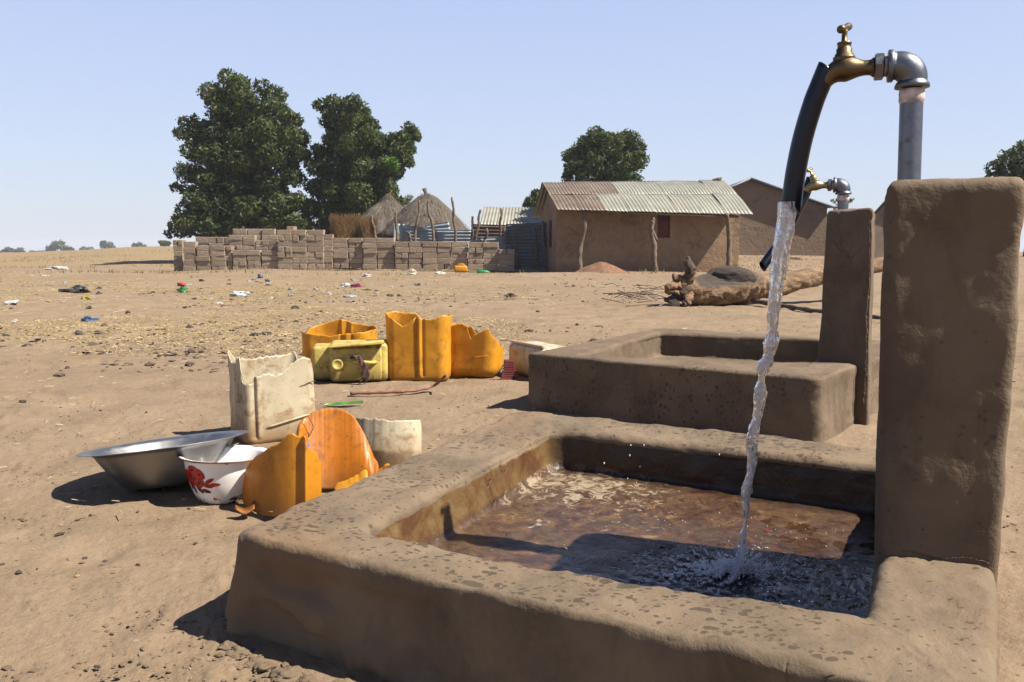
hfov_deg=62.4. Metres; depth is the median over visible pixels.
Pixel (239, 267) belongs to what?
mud block
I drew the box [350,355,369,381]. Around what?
rag
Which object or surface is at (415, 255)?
mud block
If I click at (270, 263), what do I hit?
mud block
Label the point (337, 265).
mud block
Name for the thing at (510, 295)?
rag
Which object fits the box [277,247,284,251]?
mud block
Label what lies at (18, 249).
savanna tree
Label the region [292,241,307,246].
mud block
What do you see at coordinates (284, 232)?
mud block
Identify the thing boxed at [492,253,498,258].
mud block
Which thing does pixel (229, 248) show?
mud block
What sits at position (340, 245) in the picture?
mud block
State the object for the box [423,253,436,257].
mud block
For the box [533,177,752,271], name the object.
mud house
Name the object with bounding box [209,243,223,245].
mud block
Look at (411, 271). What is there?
plastic bag
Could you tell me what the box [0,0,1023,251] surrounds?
sky
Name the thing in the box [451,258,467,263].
mud block
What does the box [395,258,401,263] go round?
mud block
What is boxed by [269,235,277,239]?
mud block
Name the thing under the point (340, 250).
mud block
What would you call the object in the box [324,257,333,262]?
mud block
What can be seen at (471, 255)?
mud block
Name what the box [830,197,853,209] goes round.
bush
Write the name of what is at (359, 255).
mud block
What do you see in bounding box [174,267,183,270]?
mud block
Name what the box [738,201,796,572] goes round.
water stream
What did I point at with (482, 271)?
bottle
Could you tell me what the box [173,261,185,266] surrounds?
mud block
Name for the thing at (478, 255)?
mud block
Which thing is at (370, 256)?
mud block
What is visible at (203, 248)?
mud block
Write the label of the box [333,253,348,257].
mud block
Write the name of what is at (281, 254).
mud block
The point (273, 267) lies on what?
mud block
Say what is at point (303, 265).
mud block
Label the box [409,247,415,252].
mud block
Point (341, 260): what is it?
mud block
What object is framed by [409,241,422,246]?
mud block
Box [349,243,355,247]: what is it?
mud block
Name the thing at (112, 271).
dry grass
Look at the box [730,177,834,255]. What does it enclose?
mud house
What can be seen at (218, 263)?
mud block
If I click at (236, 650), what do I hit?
crumbled plaster
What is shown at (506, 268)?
mud block
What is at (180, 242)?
mud block
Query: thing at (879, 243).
mud house
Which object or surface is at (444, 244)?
mud block
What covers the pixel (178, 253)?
mud block
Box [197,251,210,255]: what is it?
mud block
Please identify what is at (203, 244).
mud block
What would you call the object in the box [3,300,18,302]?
plastic bag
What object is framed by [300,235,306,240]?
mud block
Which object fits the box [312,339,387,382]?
jerrycan
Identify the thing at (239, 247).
mud block
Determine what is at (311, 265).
mud block
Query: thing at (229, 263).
mud block
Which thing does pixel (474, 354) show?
cut jerrycan
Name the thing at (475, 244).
mud block
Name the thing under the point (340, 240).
mud block
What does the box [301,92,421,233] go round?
mango tree
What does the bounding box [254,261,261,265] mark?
mud block
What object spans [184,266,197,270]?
mud block
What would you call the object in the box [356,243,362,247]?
mud block
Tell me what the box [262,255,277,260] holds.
mud block
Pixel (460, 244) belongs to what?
mud block
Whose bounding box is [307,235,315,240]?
mud block
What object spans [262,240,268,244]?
mud block
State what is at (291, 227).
mud block
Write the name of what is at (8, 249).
savanna tree
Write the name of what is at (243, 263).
mud block
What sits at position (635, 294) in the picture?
brushwood
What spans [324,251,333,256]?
mud block
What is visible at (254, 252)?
mud block
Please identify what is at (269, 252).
mud block
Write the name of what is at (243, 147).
mango tree
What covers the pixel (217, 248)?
mud block
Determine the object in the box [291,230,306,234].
mud block
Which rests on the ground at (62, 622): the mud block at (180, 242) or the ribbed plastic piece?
the ribbed plastic piece
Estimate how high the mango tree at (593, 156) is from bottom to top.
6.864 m
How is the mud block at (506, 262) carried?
on the mud block at (506, 268)
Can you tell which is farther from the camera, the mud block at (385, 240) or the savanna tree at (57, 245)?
the savanna tree at (57, 245)
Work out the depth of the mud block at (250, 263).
29.04 m
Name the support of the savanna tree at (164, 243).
on the ground at (62, 622)
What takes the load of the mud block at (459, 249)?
on the mud block at (463, 255)
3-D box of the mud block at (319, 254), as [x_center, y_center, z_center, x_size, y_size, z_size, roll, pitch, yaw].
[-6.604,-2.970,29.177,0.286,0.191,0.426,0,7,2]
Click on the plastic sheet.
(55, 267)
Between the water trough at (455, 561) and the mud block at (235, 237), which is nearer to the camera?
the water trough at (455, 561)
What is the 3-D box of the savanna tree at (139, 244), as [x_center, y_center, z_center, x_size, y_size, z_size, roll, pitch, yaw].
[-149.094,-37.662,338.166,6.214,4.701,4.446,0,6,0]
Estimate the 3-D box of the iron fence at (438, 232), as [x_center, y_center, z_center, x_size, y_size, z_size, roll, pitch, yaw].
[-3.342,-4.445,31.294,3.687,1.716,0.668,0,6,0]
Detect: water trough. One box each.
[225,23,1023,681]
[528,167,879,441]
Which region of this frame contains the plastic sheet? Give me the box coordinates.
[45,266,67,269]
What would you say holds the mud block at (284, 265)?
on the ground at (62, 622)
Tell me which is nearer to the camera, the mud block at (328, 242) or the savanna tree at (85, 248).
the mud block at (328, 242)
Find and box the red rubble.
[738,255,823,270]
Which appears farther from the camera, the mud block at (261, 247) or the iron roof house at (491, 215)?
the iron roof house at (491, 215)
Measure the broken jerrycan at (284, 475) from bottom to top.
0.209 m
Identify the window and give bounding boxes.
[657,215,669,237]
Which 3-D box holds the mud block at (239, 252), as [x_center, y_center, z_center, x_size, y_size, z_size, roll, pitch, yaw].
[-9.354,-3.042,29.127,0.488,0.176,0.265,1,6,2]
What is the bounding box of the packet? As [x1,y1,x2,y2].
[81,295,90,298]
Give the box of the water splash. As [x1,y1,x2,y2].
[565,439,870,602]
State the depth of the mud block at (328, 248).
29.06 m
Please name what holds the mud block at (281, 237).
on the mud block at (284, 243)
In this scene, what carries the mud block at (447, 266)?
on the ground at (62, 622)
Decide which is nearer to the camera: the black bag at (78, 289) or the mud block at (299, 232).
the black bag at (78, 289)
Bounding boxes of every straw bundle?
[329,212,360,247]
[357,215,377,269]
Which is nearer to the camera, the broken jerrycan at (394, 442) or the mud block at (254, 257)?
the broken jerrycan at (394, 442)
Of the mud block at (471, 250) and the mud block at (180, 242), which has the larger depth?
the mud block at (180, 242)
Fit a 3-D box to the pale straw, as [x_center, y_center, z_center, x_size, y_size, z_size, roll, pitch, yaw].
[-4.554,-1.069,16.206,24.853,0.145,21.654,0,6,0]
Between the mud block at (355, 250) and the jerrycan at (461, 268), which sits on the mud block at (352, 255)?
the mud block at (355, 250)
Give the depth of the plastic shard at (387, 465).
2.26 m
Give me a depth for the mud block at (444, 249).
28.85 m
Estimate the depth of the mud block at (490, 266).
28.74 m
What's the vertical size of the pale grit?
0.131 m
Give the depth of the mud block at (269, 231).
29.76 m
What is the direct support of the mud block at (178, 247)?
on the mud block at (178, 253)
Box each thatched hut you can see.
[362,190,403,258]
[379,188,469,261]
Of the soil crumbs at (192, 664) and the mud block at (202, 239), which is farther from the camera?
the mud block at (202, 239)
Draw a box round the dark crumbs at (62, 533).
[0,312,810,565]
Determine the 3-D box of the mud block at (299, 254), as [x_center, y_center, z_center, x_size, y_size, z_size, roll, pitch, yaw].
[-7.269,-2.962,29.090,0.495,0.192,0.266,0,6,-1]
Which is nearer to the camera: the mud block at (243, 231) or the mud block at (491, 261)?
the mud block at (491, 261)
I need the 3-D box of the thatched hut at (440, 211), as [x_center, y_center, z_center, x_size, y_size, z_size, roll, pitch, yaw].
[-3.459,-4.590,34.717,4.287,3.386,4.329,0,6,0]
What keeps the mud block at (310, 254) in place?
on the mud block at (315, 260)
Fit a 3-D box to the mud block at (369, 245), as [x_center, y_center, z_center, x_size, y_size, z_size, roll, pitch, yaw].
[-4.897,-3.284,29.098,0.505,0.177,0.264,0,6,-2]
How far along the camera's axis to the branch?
9.53 m
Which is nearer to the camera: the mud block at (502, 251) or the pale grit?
the pale grit
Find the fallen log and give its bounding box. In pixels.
[663,254,883,306]
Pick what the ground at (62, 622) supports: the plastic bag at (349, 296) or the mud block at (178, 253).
the plastic bag at (349, 296)
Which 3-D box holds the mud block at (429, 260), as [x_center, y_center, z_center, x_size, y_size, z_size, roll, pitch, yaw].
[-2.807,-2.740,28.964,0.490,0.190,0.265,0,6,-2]
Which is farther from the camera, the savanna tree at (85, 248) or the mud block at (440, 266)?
the savanna tree at (85, 248)
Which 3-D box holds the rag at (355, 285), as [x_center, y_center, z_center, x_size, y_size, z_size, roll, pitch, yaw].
[-2.901,-1.042,15.777,0.279,0.086,0.170,0,6,0]
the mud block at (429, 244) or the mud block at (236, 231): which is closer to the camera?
the mud block at (429, 244)
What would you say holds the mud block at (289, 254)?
on the mud block at (285, 260)
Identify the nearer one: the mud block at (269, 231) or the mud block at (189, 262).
the mud block at (189, 262)
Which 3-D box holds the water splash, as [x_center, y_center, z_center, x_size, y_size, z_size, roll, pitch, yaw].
[0.417,0.320,1.527,0.648,0.239,0.588,3,7,23]
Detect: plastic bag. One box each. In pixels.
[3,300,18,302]
[230,291,248,295]
[340,283,349,286]
[343,295,355,297]
[406,269,416,274]
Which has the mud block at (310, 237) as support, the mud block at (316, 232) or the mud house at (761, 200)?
the mud block at (316, 232)
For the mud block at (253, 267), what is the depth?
29.05 m
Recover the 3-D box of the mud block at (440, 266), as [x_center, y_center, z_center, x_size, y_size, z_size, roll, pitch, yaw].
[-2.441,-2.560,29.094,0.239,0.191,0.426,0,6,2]
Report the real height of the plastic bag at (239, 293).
0.081 m
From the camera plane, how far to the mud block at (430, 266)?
28.86 m
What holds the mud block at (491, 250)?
on the mud block at (487, 256)
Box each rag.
[81,316,99,320]
[350,283,361,287]
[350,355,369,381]
[504,293,516,296]
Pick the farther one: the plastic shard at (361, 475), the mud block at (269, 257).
the mud block at (269, 257)
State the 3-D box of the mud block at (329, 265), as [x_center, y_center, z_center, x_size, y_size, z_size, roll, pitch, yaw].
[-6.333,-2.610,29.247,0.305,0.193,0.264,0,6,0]
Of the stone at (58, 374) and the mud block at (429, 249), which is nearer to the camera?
the stone at (58, 374)
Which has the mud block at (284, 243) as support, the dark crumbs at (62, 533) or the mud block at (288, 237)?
the mud block at (288, 237)
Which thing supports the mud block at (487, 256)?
on the mud block at (491, 261)
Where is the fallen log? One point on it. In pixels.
(729, 285)
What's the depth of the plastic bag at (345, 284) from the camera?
16.08 m
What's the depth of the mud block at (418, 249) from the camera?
28.85 m
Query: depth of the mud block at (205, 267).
29.08 m
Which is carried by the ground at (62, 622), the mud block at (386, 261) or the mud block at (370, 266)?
the mud block at (370, 266)
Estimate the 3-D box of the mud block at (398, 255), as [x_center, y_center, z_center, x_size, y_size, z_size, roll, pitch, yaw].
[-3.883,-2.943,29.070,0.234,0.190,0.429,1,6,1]
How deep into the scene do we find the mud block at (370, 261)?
29.05 m
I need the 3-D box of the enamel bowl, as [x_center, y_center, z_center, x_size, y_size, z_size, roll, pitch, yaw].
[-0.760,0.357,2.239,0.237,0.122,0.237,1,4,0]
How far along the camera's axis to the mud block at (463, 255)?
28.83 m
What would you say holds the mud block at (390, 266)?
on the ground at (62, 622)
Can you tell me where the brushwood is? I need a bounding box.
[595,283,680,306]
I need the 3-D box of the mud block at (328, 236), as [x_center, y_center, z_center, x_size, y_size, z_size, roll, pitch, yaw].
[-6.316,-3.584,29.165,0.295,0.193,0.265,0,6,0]
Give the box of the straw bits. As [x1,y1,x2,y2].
[0,328,811,513]
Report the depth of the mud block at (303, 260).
28.98 m
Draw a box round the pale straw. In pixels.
[1,271,744,348]
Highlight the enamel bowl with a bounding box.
[177,445,266,503]
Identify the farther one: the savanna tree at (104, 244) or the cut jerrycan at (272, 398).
the savanna tree at (104, 244)
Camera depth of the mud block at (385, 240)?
28.98 m
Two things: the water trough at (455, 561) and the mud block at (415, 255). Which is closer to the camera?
the water trough at (455, 561)
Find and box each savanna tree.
[0,246,12,251]
[11,247,25,251]
[45,239,67,250]
[79,246,93,249]
[99,240,115,248]
[131,242,146,246]
[158,240,171,245]
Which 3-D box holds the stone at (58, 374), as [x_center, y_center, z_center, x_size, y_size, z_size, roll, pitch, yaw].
[-2.376,0.175,4.440,0.060,0.018,0.043,0,6,0]
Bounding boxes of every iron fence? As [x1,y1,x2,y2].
[371,197,470,242]
[470,208,546,268]
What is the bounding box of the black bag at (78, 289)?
[58,285,89,292]
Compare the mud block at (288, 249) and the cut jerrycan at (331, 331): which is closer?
the cut jerrycan at (331, 331)
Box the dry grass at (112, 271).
[0,249,761,275]
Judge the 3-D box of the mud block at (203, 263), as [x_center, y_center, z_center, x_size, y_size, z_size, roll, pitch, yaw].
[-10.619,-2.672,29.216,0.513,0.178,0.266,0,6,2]
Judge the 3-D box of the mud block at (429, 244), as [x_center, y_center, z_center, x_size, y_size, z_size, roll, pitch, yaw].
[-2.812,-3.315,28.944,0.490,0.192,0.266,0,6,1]
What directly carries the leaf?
on the ground at (62, 622)
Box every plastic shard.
[334,469,367,489]
[378,463,389,471]
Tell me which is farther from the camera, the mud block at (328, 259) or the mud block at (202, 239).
the mud block at (202, 239)
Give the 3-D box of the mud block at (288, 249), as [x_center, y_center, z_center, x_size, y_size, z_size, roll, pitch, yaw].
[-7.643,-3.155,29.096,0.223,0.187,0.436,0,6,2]
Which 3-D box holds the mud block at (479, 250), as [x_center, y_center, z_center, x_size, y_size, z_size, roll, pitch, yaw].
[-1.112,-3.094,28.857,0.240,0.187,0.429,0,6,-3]
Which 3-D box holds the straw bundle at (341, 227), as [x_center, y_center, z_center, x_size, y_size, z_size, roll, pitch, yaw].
[-6.263,-3.784,31.777,1.244,2.086,0.930,0,6,0]
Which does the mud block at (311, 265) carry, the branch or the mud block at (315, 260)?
the mud block at (315, 260)
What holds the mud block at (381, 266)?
on the ground at (62, 622)
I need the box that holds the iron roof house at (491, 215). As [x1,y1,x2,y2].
[480,206,541,258]
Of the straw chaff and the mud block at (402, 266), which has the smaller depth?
the straw chaff
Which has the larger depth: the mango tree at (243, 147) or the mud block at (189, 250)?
the mango tree at (243, 147)
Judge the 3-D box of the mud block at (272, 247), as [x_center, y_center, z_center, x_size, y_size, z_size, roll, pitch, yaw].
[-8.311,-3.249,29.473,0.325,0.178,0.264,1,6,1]
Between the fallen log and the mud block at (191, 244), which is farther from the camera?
the mud block at (191, 244)
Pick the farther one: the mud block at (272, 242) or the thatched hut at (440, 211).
the thatched hut at (440, 211)
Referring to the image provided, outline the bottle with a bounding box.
[477,270,489,272]
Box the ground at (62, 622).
[0,246,1023,681]
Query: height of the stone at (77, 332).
0.038 m
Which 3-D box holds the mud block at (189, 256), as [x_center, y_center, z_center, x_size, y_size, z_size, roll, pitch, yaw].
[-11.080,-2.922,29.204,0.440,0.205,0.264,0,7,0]
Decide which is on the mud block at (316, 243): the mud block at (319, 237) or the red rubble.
the mud block at (319, 237)
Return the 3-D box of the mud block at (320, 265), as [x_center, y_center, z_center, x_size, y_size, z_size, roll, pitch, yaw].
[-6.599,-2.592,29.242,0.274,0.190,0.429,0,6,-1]
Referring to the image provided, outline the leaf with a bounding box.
[325,400,362,405]
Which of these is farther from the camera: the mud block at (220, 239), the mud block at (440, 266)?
the mud block at (220, 239)
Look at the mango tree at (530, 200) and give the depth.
43.70 m
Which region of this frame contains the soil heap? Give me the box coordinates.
[576,262,627,272]
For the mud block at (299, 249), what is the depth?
28.92 m
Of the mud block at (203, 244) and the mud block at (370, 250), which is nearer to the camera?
the mud block at (370, 250)
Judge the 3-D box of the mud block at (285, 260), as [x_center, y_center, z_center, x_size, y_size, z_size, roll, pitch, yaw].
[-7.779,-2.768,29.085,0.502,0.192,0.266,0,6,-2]
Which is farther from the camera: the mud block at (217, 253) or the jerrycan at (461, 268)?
the mud block at (217, 253)
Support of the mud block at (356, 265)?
on the ground at (62, 622)
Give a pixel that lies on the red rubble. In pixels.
(760, 257)
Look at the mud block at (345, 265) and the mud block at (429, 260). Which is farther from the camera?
the mud block at (345, 265)
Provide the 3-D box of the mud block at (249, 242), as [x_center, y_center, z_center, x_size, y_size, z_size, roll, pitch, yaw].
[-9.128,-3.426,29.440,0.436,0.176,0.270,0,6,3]
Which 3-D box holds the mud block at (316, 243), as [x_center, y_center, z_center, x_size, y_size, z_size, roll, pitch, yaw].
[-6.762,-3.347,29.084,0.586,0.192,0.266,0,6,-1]
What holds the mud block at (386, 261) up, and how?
on the mud block at (381, 266)
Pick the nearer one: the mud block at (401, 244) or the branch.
the branch
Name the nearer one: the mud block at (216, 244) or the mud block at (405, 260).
the mud block at (405, 260)
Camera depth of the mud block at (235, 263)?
29.04 m
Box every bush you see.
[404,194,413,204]
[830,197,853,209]
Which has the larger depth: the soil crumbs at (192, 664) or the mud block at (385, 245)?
the mud block at (385, 245)
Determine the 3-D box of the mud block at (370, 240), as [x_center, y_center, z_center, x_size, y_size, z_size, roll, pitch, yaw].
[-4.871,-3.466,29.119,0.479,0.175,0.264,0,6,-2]
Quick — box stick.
[350,374,446,394]
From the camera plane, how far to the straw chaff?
7.91 m
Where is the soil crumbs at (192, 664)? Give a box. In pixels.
[0,302,1021,681]
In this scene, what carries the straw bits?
on the ground at (62, 622)
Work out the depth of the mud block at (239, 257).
29.04 m
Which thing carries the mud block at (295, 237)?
on the mud block at (299, 243)
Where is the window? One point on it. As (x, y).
(663, 228)
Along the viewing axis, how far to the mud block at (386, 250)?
29.02 m
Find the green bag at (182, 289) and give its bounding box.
[176,282,187,292]
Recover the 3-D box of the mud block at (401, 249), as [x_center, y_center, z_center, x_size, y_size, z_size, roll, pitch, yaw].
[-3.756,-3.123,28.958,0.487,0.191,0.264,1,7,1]
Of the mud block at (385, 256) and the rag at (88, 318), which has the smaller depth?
the rag at (88, 318)
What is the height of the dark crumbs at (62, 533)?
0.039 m
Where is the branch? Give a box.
[750,298,879,318]
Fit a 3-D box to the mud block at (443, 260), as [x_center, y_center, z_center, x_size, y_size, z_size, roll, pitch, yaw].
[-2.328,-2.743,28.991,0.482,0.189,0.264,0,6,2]
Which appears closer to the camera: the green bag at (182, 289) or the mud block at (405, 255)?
the green bag at (182, 289)
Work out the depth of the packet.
11.48 m
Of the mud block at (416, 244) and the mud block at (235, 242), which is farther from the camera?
the mud block at (235, 242)
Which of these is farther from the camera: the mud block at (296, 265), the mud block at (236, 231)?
the mud block at (236, 231)
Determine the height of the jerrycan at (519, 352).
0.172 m
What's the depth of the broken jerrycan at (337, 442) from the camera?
2.32 m
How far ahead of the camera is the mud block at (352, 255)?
29.16 m
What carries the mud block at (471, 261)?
on the mud block at (475, 267)
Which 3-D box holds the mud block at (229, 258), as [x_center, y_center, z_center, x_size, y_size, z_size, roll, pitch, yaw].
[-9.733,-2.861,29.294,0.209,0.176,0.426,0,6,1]
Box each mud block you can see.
[173,245,184,250]
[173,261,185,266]
[174,251,184,255]
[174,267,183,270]
[178,240,185,244]
[178,256,186,260]
[183,247,196,252]
[184,241,197,246]
[184,253,196,258]
[184,260,196,264]
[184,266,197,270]
[195,256,211,260]
[196,237,208,242]
[196,243,208,247]
[196,246,209,250]
[196,261,211,265]
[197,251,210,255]
[197,266,211,270]
[209,237,216,242]
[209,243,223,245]
[210,246,225,250]
[210,251,225,255]
[211,256,226,260]
[211,261,226,265]
[217,237,224,242]
[219,266,227,269]
[226,246,233,250]
[226,251,233,255]
[226,256,232,260]
[227,261,232,265]
[229,235,242,239]
[229,240,242,244]
[233,229,241,234]
[233,250,246,254]
[233,255,246,260]
[233,261,238,265]
[233,266,247,269]
[236,245,242,249]
[239,229,249,234]
[239,261,247,265]
[243,235,256,239]
[243,240,255,244]
[243,245,255,249]
[246,250,261,254]
[247,255,261,260]
[247,266,260,268]
[248,229,262,234]
[248,261,253,265]
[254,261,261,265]
[255,245,267,249]
[256,240,261,244]
[261,250,277,254]
[261,266,277,268]
[262,229,275,234]
[262,235,268,239]
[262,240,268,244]
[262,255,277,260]
[262,261,278,265]
[268,240,277,244]
[268,245,278,249]
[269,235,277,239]
[277,230,291,234]
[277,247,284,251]
[277,252,285,257]
[278,235,284,240]
[278,241,291,246]
[278,258,292,262]
[278,263,291,268]
[285,235,291,240]
[285,247,291,251]
[286,252,292,257]
[287,226,296,229]
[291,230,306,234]
[292,235,299,240]
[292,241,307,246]
[292,247,307,251]
[292,263,300,268]
[293,252,307,257]
[293,258,299,262]
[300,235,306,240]
[300,258,307,262]
[300,263,308,268]
[307,230,324,234]
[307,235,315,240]
[307,241,323,246]
[307,247,324,251]
[307,252,314,257]
[307,258,323,262]
[308,263,316,268]
[315,235,323,240]
[315,252,323,257]
[316,263,325,268]
[324,234,333,239]
[324,240,332,245]
[324,246,332,250]
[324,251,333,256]
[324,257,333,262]
[324,263,333,267]
[333,238,347,242]
[333,243,348,247]
[333,248,348,252]
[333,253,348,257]
[333,258,349,262]
[334,263,340,267]
[341,263,349,267]
[348,238,362,242]
[348,248,362,252]
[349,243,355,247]
[349,253,355,257]
[349,258,363,262]
[350,263,362,267]
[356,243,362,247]
[356,253,364,257]
[362,243,376,247]
[363,248,377,252]
[363,254,377,258]
[363,259,377,263]
[363,264,377,268]
[364,238,376,242]
[376,243,394,247]
[377,238,394,242]
[377,248,394,252]
[378,253,394,258]
[378,259,394,263]
[378,264,385,268]
[386,264,395,268]
[395,241,408,246]
[395,247,408,252]
[395,253,401,257]
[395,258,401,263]
[395,264,408,268]
[401,253,408,257]
[402,258,408,263]
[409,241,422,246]
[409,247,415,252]
[409,253,422,257]
[409,258,422,263]
[409,264,422,268]
[416,247,422,252]
[422,247,436,252]
[423,241,436,246]
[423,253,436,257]
[423,258,436,263]
[423,264,436,269]
[437,247,451,252]
[437,253,450,257]
[437,258,450,263]
[437,264,444,269]
[438,241,451,246]
[445,264,450,268]
[451,253,459,257]
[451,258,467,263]
[452,241,467,246]
[452,247,468,252]
[459,253,467,257]
[468,248,475,252]
[468,253,474,258]
[469,242,482,247]
[469,259,474,263]
[469,264,482,269]
[475,253,482,258]
[475,259,482,263]
[476,248,482,252]
[483,242,498,247]
[483,253,490,258]
[483,259,498,263]
[483,264,498,269]
[484,248,498,252]
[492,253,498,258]
[498,255,514,259]
[498,266,513,270]
[499,249,506,253]
[499,260,514,265]
[507,249,514,253]
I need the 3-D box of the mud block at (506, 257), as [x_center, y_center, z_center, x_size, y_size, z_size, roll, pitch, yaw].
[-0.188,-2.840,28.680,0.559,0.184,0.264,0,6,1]
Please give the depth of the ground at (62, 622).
3.44 m
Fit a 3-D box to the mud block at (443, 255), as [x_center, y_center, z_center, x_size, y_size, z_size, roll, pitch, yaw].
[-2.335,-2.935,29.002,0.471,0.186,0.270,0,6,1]
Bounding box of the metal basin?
[75,430,248,489]
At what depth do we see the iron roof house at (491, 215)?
41.87 m
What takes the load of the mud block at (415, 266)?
on the ground at (62, 622)
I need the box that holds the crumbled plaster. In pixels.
[214,627,316,681]
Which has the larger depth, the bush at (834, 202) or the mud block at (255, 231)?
the bush at (834, 202)
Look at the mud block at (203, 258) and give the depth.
29.02 m
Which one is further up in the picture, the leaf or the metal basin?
the leaf
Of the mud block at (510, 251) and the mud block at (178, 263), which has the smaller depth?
the mud block at (510, 251)
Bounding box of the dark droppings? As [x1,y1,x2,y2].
[0,272,672,372]
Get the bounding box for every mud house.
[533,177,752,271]
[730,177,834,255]
[874,202,883,257]
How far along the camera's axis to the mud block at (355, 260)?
29.19 m
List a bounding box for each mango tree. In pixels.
[162,68,314,260]
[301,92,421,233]
[522,188,539,206]
[560,125,649,181]
[983,139,1023,255]
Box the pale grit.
[0,286,1023,680]
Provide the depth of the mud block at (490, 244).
28.64 m
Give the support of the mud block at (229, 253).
on the mud block at (229, 258)
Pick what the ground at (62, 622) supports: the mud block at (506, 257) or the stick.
the stick
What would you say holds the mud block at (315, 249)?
on the mud block at (319, 254)
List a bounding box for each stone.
[53,373,64,376]
[74,330,83,334]
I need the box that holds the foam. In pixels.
[630,542,846,599]
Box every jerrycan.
[227,350,314,444]
[235,433,321,516]
[296,408,378,488]
[302,319,376,367]
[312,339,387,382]
[354,417,421,468]
[385,311,451,381]
[451,323,503,377]
[454,264,467,271]
[509,340,565,375]
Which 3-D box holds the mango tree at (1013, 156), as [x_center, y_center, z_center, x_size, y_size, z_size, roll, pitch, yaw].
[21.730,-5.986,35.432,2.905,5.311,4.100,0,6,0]
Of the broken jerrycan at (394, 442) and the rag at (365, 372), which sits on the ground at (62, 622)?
the broken jerrycan at (394, 442)
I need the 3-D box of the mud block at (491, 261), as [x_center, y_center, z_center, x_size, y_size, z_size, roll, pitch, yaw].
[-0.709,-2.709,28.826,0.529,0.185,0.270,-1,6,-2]
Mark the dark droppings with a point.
(188, 351)
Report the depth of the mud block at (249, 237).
29.32 m
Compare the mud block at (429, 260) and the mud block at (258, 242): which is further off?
the mud block at (258, 242)
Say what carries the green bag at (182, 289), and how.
on the ground at (62, 622)
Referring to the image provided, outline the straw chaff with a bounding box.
[0,272,529,355]
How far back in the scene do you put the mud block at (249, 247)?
29.33 m
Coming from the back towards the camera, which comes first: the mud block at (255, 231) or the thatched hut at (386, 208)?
the thatched hut at (386, 208)
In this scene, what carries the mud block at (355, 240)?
on the mud block at (352, 245)
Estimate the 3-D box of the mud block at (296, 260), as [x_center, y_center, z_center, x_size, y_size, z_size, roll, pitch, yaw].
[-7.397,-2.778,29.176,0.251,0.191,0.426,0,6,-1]
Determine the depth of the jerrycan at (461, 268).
27.53 m
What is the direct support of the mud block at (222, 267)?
on the ground at (62, 622)
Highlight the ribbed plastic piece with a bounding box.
[500,359,517,379]
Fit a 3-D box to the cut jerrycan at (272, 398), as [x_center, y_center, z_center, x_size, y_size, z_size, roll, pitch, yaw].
[-0.838,0.187,2.943,0.261,0.311,0.214,-4,7,-34]
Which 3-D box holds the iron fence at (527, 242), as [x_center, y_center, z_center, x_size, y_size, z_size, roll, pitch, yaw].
[0.000,-3.620,29.978,3.000,2.132,0.478,0,6,0]
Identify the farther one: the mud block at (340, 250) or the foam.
the mud block at (340, 250)
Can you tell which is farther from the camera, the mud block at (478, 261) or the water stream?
the mud block at (478, 261)
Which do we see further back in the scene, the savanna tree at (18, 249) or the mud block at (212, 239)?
the savanna tree at (18, 249)
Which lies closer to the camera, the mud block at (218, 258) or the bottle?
the bottle
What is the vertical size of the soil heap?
0.405 m
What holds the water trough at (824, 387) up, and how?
on the ground at (62, 622)
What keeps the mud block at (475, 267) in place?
on the ground at (62, 622)
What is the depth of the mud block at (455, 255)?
28.86 m
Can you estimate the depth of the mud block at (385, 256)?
29.02 m
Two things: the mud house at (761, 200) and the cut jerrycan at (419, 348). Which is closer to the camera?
the cut jerrycan at (419, 348)
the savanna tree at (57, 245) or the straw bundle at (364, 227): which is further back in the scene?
the savanna tree at (57, 245)
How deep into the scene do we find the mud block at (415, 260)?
28.89 m

